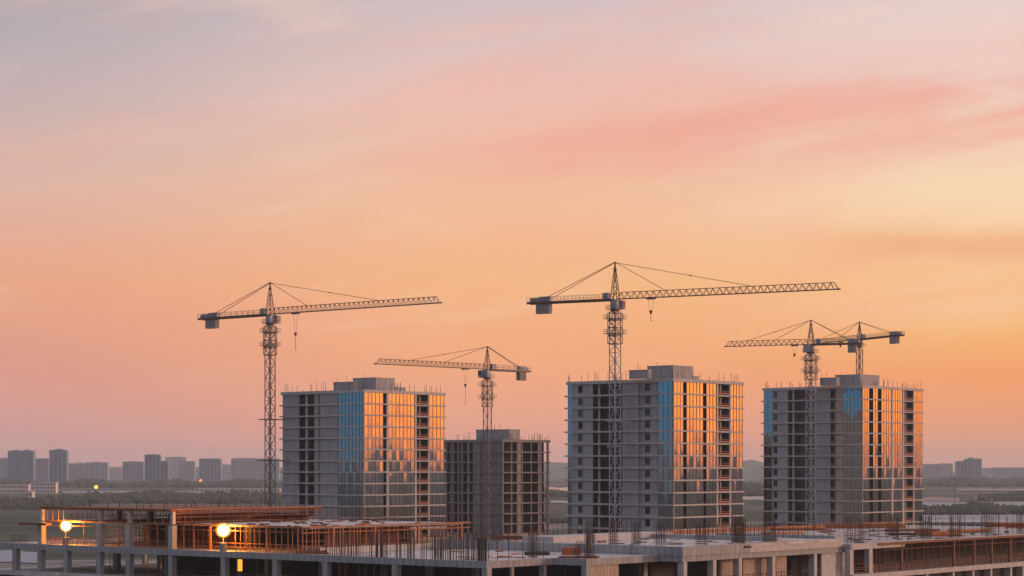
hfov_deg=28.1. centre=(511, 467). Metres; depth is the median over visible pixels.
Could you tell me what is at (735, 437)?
window
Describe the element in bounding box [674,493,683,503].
window
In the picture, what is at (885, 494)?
window
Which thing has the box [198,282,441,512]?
tower crane
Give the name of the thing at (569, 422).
window
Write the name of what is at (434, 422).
window
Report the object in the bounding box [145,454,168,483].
apartment block
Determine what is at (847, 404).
window
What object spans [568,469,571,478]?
window
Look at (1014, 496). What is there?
tree belt
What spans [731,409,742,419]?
window
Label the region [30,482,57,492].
building
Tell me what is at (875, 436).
window
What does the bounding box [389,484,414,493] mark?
window
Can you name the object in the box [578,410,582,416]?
window
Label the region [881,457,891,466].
window
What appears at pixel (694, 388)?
window
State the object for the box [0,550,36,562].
water
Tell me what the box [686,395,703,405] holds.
window
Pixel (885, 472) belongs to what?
window
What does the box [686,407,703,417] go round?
window
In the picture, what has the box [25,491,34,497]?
building
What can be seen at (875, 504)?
window
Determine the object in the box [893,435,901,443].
window
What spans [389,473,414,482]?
window
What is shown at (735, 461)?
window
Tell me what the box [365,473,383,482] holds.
window
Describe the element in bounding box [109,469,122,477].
apartment block
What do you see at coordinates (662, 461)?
window
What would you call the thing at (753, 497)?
field
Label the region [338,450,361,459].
window
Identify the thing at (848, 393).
window
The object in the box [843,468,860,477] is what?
window
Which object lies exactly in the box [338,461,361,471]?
window
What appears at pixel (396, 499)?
window
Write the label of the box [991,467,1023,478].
apartment block
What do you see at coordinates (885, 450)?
window
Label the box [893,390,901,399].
window
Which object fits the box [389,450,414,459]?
window
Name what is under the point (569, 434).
window
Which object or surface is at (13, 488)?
building
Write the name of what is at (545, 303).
tower crane
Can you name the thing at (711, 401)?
window
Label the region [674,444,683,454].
window
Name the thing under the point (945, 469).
apartment block
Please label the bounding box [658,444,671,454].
window
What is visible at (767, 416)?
window
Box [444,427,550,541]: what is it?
apartment tower
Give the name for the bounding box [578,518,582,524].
window
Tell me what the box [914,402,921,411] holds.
window
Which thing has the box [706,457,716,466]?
window
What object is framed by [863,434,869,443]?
window
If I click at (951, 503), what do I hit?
pavement
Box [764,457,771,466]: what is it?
window
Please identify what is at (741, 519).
window
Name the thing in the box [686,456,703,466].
window
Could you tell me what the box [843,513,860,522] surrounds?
window
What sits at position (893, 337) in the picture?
tower crane
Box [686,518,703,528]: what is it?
window
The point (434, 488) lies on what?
window
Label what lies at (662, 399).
window
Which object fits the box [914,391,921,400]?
window
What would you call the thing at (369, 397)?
window
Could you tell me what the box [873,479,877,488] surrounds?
window
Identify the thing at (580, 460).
window
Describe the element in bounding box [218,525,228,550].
work lamp
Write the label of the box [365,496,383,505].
window
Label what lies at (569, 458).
window
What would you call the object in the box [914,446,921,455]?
window
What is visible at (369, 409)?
window
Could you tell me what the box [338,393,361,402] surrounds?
window
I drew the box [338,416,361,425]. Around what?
window
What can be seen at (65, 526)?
work lamp
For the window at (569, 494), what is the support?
in the apartment tower at (682, 458)
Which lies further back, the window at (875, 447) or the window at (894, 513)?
the window at (894, 513)
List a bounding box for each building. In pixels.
[0,484,30,492]
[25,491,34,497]
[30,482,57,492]
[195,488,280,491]
[924,520,1015,526]
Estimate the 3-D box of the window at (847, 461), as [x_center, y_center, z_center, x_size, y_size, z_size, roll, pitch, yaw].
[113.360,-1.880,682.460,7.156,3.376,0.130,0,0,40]
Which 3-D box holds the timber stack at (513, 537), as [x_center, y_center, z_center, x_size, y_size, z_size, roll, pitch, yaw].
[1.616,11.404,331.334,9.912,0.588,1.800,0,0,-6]
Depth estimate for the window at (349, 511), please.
593.37 m
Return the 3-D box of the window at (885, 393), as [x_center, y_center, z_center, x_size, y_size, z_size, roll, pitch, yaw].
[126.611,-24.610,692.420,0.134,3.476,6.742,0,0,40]
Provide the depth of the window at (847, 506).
682.55 m
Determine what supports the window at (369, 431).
in the apartment tower at (367, 443)
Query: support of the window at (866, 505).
in the apartment tower at (869, 434)
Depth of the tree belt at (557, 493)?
2253.85 m
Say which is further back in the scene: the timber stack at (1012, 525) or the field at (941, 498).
the field at (941, 498)
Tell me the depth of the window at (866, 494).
682.39 m
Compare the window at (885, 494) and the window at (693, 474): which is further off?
the window at (885, 494)
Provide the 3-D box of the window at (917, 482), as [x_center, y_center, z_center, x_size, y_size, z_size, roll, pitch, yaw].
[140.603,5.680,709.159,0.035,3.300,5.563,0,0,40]
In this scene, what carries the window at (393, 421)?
in the apartment tower at (367, 443)
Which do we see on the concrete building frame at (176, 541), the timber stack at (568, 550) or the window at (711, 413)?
the timber stack at (568, 550)
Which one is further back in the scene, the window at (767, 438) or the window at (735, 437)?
the window at (767, 438)
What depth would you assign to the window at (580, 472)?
564.34 m
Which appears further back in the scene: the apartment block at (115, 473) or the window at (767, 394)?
the apartment block at (115, 473)
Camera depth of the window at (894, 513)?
698.74 m
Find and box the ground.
[0,477,1023,567]
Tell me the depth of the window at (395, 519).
600.73 m
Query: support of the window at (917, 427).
in the apartment tower at (869, 434)
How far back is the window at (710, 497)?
557.76 m
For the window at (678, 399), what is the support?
in the apartment tower at (682, 458)
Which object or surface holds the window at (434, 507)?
in the apartment tower at (367, 443)
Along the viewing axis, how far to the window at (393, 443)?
602.50 m
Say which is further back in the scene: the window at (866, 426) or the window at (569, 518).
the window at (866, 426)
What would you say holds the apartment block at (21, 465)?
on the ground
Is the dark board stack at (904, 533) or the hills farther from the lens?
the hills
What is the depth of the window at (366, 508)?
593.30 m
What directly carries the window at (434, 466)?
in the apartment tower at (367, 443)
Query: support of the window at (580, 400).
in the apartment tower at (682, 458)
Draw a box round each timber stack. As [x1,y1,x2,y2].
[295,550,329,553]
[492,536,522,539]
[557,556,599,557]
[561,547,579,554]
[776,528,828,530]
[824,523,905,528]
[919,531,963,535]
[947,529,991,532]
[988,522,1023,527]
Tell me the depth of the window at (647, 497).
549.65 m
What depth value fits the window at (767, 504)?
703.70 m
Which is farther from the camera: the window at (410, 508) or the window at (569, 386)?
the window at (410, 508)
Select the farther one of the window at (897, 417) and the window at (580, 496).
the window at (897, 417)
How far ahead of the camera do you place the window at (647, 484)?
549.65 m
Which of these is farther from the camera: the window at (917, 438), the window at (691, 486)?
the window at (917, 438)
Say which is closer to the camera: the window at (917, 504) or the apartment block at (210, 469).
the window at (917, 504)
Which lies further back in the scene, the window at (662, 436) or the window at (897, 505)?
the window at (897, 505)
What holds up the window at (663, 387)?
in the apartment tower at (682, 458)
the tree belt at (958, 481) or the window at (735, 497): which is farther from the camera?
the tree belt at (958, 481)
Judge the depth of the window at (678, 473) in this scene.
546.04 m
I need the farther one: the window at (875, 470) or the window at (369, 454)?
the window at (875, 470)
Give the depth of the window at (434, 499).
614.31 m
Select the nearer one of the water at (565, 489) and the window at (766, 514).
the window at (766, 514)
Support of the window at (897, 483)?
in the apartment tower at (869, 434)
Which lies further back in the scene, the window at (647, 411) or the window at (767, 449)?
the window at (767, 449)
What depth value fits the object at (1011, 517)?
1331.42 m
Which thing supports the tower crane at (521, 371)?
on the ground
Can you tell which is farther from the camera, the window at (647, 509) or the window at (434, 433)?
the window at (434, 433)
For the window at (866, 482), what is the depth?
682.39 m
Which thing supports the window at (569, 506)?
in the apartment tower at (682, 458)
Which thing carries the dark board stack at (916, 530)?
on the concrete building frame at (978, 554)
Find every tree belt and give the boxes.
[0,478,282,487]
[0,493,91,509]
[84,488,282,503]
[544,488,567,496]
[544,517,567,523]
[743,481,763,496]
[922,475,1023,486]
[922,501,1023,514]
[977,490,1023,500]
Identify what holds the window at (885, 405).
in the apartment tower at (869, 434)
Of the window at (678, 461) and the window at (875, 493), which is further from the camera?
the window at (875, 493)
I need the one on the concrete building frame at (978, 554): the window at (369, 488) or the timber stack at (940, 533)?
the timber stack at (940, 533)
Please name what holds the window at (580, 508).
in the apartment tower at (682, 458)
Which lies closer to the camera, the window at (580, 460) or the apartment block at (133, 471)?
the window at (580, 460)
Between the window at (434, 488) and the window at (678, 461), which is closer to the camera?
the window at (678, 461)
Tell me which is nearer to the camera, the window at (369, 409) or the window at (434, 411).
the window at (369, 409)
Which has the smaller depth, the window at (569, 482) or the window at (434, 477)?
the window at (569, 482)
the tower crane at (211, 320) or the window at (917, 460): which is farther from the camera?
the window at (917, 460)
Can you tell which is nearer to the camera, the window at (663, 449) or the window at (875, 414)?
the window at (663, 449)
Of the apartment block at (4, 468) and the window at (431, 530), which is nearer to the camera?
the window at (431, 530)
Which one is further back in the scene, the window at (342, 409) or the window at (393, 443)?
the window at (393, 443)
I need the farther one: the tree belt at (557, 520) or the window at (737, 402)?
the tree belt at (557, 520)
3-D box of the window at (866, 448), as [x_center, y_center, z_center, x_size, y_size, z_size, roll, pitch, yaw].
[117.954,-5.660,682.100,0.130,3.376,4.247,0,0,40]
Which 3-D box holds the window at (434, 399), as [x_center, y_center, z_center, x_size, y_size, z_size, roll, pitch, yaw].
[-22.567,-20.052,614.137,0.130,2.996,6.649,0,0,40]
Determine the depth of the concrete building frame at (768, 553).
317.60 m
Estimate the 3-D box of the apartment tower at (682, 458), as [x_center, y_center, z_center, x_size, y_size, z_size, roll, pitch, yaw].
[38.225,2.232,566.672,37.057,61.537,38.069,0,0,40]
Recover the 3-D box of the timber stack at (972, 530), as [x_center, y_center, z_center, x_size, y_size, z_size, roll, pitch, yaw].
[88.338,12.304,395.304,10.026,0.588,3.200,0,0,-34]
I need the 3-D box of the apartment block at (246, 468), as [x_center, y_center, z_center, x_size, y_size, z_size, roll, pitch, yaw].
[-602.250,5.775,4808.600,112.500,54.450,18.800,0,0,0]
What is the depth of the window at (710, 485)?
557.76 m
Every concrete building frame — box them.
[0,498,658,575]
[510,513,844,575]
[653,509,1023,575]
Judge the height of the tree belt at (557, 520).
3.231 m
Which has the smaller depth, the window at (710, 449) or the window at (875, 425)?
the window at (710, 449)
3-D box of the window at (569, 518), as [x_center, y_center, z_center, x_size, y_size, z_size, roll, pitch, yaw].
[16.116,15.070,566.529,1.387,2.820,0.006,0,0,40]
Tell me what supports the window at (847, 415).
in the apartment tower at (869, 434)
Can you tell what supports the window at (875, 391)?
in the apartment tower at (869, 434)
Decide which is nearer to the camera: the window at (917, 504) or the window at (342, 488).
the window at (342, 488)
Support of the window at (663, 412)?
in the apartment tower at (682, 458)
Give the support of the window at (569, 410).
in the apartment tower at (682, 458)
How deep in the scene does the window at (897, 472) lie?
698.23 m
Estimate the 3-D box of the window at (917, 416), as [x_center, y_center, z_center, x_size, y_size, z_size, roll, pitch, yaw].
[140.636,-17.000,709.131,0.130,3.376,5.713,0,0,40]
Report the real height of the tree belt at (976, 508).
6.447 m
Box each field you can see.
[551,501,567,502]
[743,496,763,499]
[922,497,959,500]
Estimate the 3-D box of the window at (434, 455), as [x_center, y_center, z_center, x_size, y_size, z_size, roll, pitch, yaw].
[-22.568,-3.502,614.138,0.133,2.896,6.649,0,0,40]
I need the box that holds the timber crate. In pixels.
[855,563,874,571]
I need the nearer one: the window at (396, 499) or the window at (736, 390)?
the window at (736, 390)
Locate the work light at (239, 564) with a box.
[238,559,241,570]
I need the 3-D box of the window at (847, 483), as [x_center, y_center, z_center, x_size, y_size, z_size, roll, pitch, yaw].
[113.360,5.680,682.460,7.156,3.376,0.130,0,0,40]
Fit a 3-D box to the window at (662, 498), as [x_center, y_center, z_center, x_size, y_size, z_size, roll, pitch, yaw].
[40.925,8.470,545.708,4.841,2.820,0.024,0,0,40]
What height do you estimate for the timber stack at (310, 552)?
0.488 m
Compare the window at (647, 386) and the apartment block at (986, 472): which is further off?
the apartment block at (986, 472)
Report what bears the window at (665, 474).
in the apartment tower at (682, 458)
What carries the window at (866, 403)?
in the apartment tower at (869, 434)
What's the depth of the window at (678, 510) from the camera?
546.11 m
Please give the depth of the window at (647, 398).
549.65 m
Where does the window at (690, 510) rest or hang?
in the apartment tower at (682, 458)
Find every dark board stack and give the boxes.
[884,528,939,532]
[888,533,919,534]
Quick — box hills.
[109,460,954,476]
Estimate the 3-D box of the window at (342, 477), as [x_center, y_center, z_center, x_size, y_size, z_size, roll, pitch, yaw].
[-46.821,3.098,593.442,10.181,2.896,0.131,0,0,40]
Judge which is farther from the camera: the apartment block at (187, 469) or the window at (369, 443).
the apartment block at (187, 469)
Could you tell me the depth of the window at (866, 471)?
682.39 m
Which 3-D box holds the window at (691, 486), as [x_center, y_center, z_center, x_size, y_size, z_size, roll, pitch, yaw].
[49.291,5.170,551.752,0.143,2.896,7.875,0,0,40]
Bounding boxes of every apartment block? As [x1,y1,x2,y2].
[0,458,7,478]
[8,450,35,481]
[36,458,48,481]
[49,449,68,482]
[69,462,108,480]
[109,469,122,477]
[123,461,144,482]
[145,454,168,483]
[165,457,186,477]
[179,461,195,480]
[199,458,221,482]
[222,464,230,477]
[231,458,279,480]
[922,464,936,477]
[937,463,952,476]
[955,458,981,478]
[982,468,990,476]
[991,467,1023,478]
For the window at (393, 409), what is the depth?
602.35 m
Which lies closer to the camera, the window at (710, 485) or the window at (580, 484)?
the window at (710, 485)
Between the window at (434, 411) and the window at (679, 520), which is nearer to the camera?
the window at (679, 520)
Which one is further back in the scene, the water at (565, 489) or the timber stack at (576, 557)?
the water at (565, 489)
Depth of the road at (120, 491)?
2756.02 m
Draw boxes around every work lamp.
[61,522,69,544]
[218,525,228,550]
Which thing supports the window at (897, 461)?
in the apartment tower at (869, 434)
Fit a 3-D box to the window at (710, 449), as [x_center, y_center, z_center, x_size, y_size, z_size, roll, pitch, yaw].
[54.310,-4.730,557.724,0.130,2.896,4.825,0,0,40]
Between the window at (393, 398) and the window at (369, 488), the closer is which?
the window at (369, 488)
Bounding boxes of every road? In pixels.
[62,491,252,492]
[957,489,1023,489]
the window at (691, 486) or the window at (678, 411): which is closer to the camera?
the window at (678, 411)
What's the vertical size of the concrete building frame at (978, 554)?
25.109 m
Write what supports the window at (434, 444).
in the apartment tower at (367, 443)
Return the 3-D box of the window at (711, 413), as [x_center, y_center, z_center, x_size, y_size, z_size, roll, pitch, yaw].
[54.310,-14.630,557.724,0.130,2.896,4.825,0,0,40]
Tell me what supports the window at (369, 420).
in the apartment tower at (367, 443)
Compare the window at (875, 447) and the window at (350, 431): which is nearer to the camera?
the window at (350, 431)
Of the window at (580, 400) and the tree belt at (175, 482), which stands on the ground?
the tree belt at (175, 482)
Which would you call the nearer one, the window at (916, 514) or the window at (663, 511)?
the window at (663, 511)
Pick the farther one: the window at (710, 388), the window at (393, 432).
the window at (393, 432)
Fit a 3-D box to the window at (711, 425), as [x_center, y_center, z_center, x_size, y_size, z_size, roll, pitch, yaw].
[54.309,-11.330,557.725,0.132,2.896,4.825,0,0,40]
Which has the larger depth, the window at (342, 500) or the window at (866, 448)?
the window at (866, 448)
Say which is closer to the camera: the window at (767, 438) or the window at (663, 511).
the window at (663, 511)
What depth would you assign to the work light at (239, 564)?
317.20 m
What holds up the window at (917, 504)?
in the apartment tower at (869, 434)
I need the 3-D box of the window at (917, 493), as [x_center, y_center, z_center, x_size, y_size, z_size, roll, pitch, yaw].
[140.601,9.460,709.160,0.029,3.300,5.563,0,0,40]
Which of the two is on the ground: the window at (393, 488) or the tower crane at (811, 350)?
the tower crane at (811, 350)
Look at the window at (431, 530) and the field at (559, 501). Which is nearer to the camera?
the window at (431, 530)
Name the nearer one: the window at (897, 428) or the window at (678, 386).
the window at (678, 386)
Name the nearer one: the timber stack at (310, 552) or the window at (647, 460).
the timber stack at (310, 552)
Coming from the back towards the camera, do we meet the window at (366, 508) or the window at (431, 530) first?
the window at (431, 530)
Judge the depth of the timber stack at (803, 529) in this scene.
377.36 m
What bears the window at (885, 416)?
in the apartment tower at (869, 434)
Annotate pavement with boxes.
[922,502,1023,505]
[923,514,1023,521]
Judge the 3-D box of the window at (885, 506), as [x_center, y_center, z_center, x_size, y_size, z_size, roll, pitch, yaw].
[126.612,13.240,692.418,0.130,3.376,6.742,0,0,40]
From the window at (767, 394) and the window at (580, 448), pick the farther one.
the window at (767, 394)
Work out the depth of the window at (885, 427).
692.45 m
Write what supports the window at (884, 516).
in the apartment tower at (869, 434)
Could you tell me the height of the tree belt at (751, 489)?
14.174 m
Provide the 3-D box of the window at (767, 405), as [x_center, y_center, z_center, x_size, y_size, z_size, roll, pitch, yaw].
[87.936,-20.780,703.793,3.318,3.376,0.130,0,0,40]
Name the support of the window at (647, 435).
in the apartment tower at (682, 458)
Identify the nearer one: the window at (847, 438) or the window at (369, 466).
the window at (369, 466)
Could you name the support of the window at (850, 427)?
in the apartment tower at (869, 434)
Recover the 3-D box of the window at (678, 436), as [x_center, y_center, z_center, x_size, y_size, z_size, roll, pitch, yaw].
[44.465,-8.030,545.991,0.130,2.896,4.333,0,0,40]
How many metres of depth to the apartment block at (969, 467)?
4200.00 m
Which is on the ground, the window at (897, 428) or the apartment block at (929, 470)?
the apartment block at (929, 470)
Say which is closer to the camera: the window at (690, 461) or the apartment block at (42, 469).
the window at (690, 461)
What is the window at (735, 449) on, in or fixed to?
in the apartment tower at (682, 458)
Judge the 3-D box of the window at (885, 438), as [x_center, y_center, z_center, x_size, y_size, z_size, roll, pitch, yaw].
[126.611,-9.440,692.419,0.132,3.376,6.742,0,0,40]
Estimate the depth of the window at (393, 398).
602.35 m
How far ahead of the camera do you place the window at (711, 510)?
557.76 m
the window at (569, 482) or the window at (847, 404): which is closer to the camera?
the window at (569, 482)
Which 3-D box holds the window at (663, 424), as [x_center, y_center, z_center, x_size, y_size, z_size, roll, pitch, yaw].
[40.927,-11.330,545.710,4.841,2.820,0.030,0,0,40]
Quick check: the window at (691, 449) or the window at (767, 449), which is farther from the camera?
the window at (767, 449)
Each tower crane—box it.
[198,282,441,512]
[374,346,530,540]
[527,262,840,532]
[724,320,862,524]
[810,322,904,373]
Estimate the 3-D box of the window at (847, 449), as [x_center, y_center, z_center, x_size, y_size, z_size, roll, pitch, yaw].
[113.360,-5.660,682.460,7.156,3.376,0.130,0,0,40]
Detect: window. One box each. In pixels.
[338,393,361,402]
[338,404,361,414]
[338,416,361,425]
[338,427,361,436]
[338,439,361,448]
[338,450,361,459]
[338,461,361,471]
[338,473,361,482]
[338,484,361,493]
[338,496,361,505]
[338,507,361,516]
[365,393,383,402]
[365,404,383,414]
[365,416,383,425]
[365,427,383,436]
[365,439,383,448]
[365,450,383,459]
[365,462,383,470]
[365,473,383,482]
[365,484,383,493]
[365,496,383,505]
[365,507,383,516]
[389,394,414,403]
[389,405,414,415]
[389,417,414,426]
[389,428,414,437]
[389,439,414,448]
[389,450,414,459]
[389,462,414,470]
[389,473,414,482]
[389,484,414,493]
[389,495,414,504]
[389,506,414,516]
[389,517,414,525]
[430,395,443,404]
[430,407,443,415]
[430,418,443,426]
[430,429,443,437]
[430,440,443,448]
[430,451,443,459]
[430,462,443,470]
[430,473,443,481]
[430,484,443,492]
[430,495,443,503]
[430,506,443,514]
[430,529,442,535]
[431,517,443,521]
[568,385,571,395]
[568,397,571,407]
[568,409,571,418]
[568,421,571,430]
[568,433,571,442]
[568,445,571,454]
[568,457,571,466]
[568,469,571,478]
[568,481,571,490]
[568,493,571,502]
[568,505,571,514]
[568,517,571,526]
[578,398,582,404]
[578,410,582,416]
[578,434,582,440]
[578,446,582,452]
[578,458,582,464]
[578,470,582,476]
[578,482,582,488]
[578,494,582,500]
[578,506,582,512]
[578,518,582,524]
[645,384,649,390]
[645,396,649,402]
[645,409,649,415]
[645,421,649,427]
[645,433,649,439]
[645,445,649,452]
[645,458,649,464]
[645,470,649,476]
[645,482,649,489]
[645,495,649,501]
[645,507,649,513]
[658,382,671,392]
[658,394,671,404]
[658,407,671,417]
[658,419,671,429]
[658,432,671,441]
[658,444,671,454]
[658,457,671,466]
[658,469,671,479]
[658,481,671,491]
[658,494,671,503]
[658,506,671,516]
[658,518,671,528]
[674,382,683,392]
[674,394,683,404]
[674,407,683,417]
[674,419,683,429]
[674,432,683,442]
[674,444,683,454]
[674,456,683,466]
[674,469,683,479]
[674,481,683,491]
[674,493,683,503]
[674,506,683,516]
[674,518,683,528]
[686,382,703,393]
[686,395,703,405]
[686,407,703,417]
[686,420,703,430]
[686,432,703,442]
[686,444,703,454]
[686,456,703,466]
[686,469,703,479]
[686,481,703,491]
[686,493,703,503]
[686,505,703,516]
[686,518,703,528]
[706,383,716,394]
[706,396,716,406]
[706,408,716,418]
[706,420,716,430]
[706,432,716,442]
[706,444,716,454]
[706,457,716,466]
[706,469,716,478]
[706,481,716,491]
[706,493,716,503]
[706,505,716,515]
[706,517,716,527]
[731,385,742,395]
[731,397,742,407]
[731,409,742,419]
[731,421,742,431]
[731,433,742,442]
[731,445,742,454]
[731,457,742,466]
[731,469,742,478]
[731,481,742,490]
[731,492,742,502]
[731,504,742,514]
[733,516,742,526]
[764,391,771,400]
[764,402,771,411]
[764,413,771,422]
[764,424,771,433]
[764,435,771,444]
[764,446,771,455]
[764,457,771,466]
[764,468,771,477]
[764,479,771,488]
[764,490,771,499]
[764,501,771,510]
[764,512,771,521]
[843,388,860,398]
[843,400,860,409]
[843,411,860,420]
[843,422,860,432]
[843,434,860,443]
[843,445,860,454]
[843,457,860,466]
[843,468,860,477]
[843,479,860,488]
[843,490,860,500]
[843,502,860,511]
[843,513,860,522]
[863,388,869,398]
[863,400,869,409]
[863,411,869,420]
[863,422,869,432]
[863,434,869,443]
[863,445,869,454]
[863,457,869,466]
[863,468,869,477]
[863,479,869,488]
[863,491,869,500]
[863,502,869,511]
[863,513,869,522]
[873,389,877,398]
[873,400,877,409]
[873,411,877,421]
[873,423,877,432]
[873,434,877,443]
[873,445,877,454]
[873,457,877,466]
[873,468,877,477]
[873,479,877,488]
[873,490,877,499]
[873,502,877,511]
[873,513,877,521]
[881,389,891,399]
[881,400,891,410]
[881,412,891,421]
[881,423,891,432]
[881,434,891,443]
[881,445,891,454]
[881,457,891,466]
[881,468,891,477]
[881,479,891,488]
[881,490,891,499]
[881,501,891,511]
[881,512,891,521]
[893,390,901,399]
[893,401,901,410]
[893,412,901,421]
[893,423,901,432]
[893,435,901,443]
[893,446,901,455]
[893,457,901,466]
[893,468,901,477]
[893,479,901,488]
[893,490,901,499]
[893,501,901,510]
[893,512,901,521]
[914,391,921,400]
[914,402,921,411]
[914,413,921,422]
[914,424,921,433]
[914,435,921,444]
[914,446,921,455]
[914,457,921,466]
[914,468,921,476]
[914,479,921,487]
[914,490,921,498]
[914,501,921,509]
[914,511,921,520]
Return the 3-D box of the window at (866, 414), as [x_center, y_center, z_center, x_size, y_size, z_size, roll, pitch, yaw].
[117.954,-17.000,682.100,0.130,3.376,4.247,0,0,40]
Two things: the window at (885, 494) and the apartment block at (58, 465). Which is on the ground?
the apartment block at (58, 465)
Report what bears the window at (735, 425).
in the apartment tower at (682, 458)
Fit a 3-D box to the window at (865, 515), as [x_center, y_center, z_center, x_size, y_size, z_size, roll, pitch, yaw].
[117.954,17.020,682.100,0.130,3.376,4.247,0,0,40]
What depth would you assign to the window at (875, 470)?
686.90 m
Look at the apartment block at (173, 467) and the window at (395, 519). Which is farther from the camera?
the apartment block at (173, 467)
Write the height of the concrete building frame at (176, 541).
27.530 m
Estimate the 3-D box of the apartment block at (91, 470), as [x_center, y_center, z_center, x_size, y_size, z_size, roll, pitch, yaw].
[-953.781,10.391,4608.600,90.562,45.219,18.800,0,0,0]
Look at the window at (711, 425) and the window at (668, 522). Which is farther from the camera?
the window at (711, 425)
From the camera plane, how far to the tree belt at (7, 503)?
1711.49 m
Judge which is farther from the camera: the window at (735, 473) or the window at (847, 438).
the window at (847, 438)
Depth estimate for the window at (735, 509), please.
567.52 m
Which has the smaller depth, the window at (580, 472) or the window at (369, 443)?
the window at (580, 472)
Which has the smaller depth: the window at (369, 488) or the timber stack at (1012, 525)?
the timber stack at (1012, 525)
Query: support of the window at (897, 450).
in the apartment tower at (869, 434)
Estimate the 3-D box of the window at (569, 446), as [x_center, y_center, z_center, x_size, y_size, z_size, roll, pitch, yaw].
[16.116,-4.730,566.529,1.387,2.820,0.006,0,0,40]
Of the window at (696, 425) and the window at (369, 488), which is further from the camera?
the window at (369, 488)
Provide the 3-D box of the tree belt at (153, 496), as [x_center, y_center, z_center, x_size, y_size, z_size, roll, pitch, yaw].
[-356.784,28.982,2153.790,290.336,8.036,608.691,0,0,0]
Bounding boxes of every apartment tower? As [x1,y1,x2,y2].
[279,377,445,542]
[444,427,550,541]
[564,365,744,533]
[761,374,923,526]
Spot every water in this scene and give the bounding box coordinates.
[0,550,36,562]
[549,487,567,490]
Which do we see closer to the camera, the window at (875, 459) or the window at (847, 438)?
the window at (847, 438)
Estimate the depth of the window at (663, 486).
545.84 m
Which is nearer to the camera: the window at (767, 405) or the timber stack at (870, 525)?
the timber stack at (870, 525)
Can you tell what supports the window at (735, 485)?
in the apartment tower at (682, 458)
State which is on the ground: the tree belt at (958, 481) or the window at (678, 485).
the tree belt at (958, 481)
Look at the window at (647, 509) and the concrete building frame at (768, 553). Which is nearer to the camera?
the concrete building frame at (768, 553)
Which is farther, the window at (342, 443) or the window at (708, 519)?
the window at (342, 443)
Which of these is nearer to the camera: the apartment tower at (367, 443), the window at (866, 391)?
the apartment tower at (367, 443)
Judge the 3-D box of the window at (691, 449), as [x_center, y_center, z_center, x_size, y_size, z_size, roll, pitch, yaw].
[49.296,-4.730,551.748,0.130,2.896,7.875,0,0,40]
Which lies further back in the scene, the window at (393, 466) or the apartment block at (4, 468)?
the apartment block at (4, 468)
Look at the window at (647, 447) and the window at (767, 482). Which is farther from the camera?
the window at (767, 482)
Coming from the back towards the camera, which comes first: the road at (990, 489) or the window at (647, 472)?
the road at (990, 489)
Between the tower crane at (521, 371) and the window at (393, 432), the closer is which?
the window at (393, 432)
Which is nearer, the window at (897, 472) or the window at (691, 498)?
the window at (691, 498)
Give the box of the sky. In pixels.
[0,0,1023,471]
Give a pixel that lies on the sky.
(164, 163)
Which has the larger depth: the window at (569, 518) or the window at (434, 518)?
the window at (434, 518)
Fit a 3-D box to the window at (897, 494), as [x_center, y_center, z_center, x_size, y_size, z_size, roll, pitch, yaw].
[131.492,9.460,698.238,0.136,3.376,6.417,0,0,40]
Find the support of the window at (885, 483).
in the apartment tower at (869, 434)
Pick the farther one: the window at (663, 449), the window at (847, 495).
the window at (847, 495)
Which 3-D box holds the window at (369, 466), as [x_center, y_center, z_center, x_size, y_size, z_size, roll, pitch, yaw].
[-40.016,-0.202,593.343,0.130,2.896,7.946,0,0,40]
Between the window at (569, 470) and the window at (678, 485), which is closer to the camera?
the window at (678, 485)
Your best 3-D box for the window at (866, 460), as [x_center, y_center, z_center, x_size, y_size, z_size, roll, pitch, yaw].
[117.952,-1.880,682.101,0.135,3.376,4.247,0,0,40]
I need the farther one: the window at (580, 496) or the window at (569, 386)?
the window at (569, 386)
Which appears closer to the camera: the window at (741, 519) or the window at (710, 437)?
the window at (710, 437)
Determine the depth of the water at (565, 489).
3144.20 m
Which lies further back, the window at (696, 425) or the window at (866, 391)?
the window at (866, 391)
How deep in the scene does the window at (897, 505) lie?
698.23 m
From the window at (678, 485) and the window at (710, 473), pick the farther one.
the window at (710, 473)
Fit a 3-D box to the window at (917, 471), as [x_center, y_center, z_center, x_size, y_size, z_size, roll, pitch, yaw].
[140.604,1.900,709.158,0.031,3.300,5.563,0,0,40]
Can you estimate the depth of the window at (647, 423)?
549.65 m
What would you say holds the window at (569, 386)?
in the apartment tower at (682, 458)
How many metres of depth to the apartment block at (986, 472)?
6399.96 m

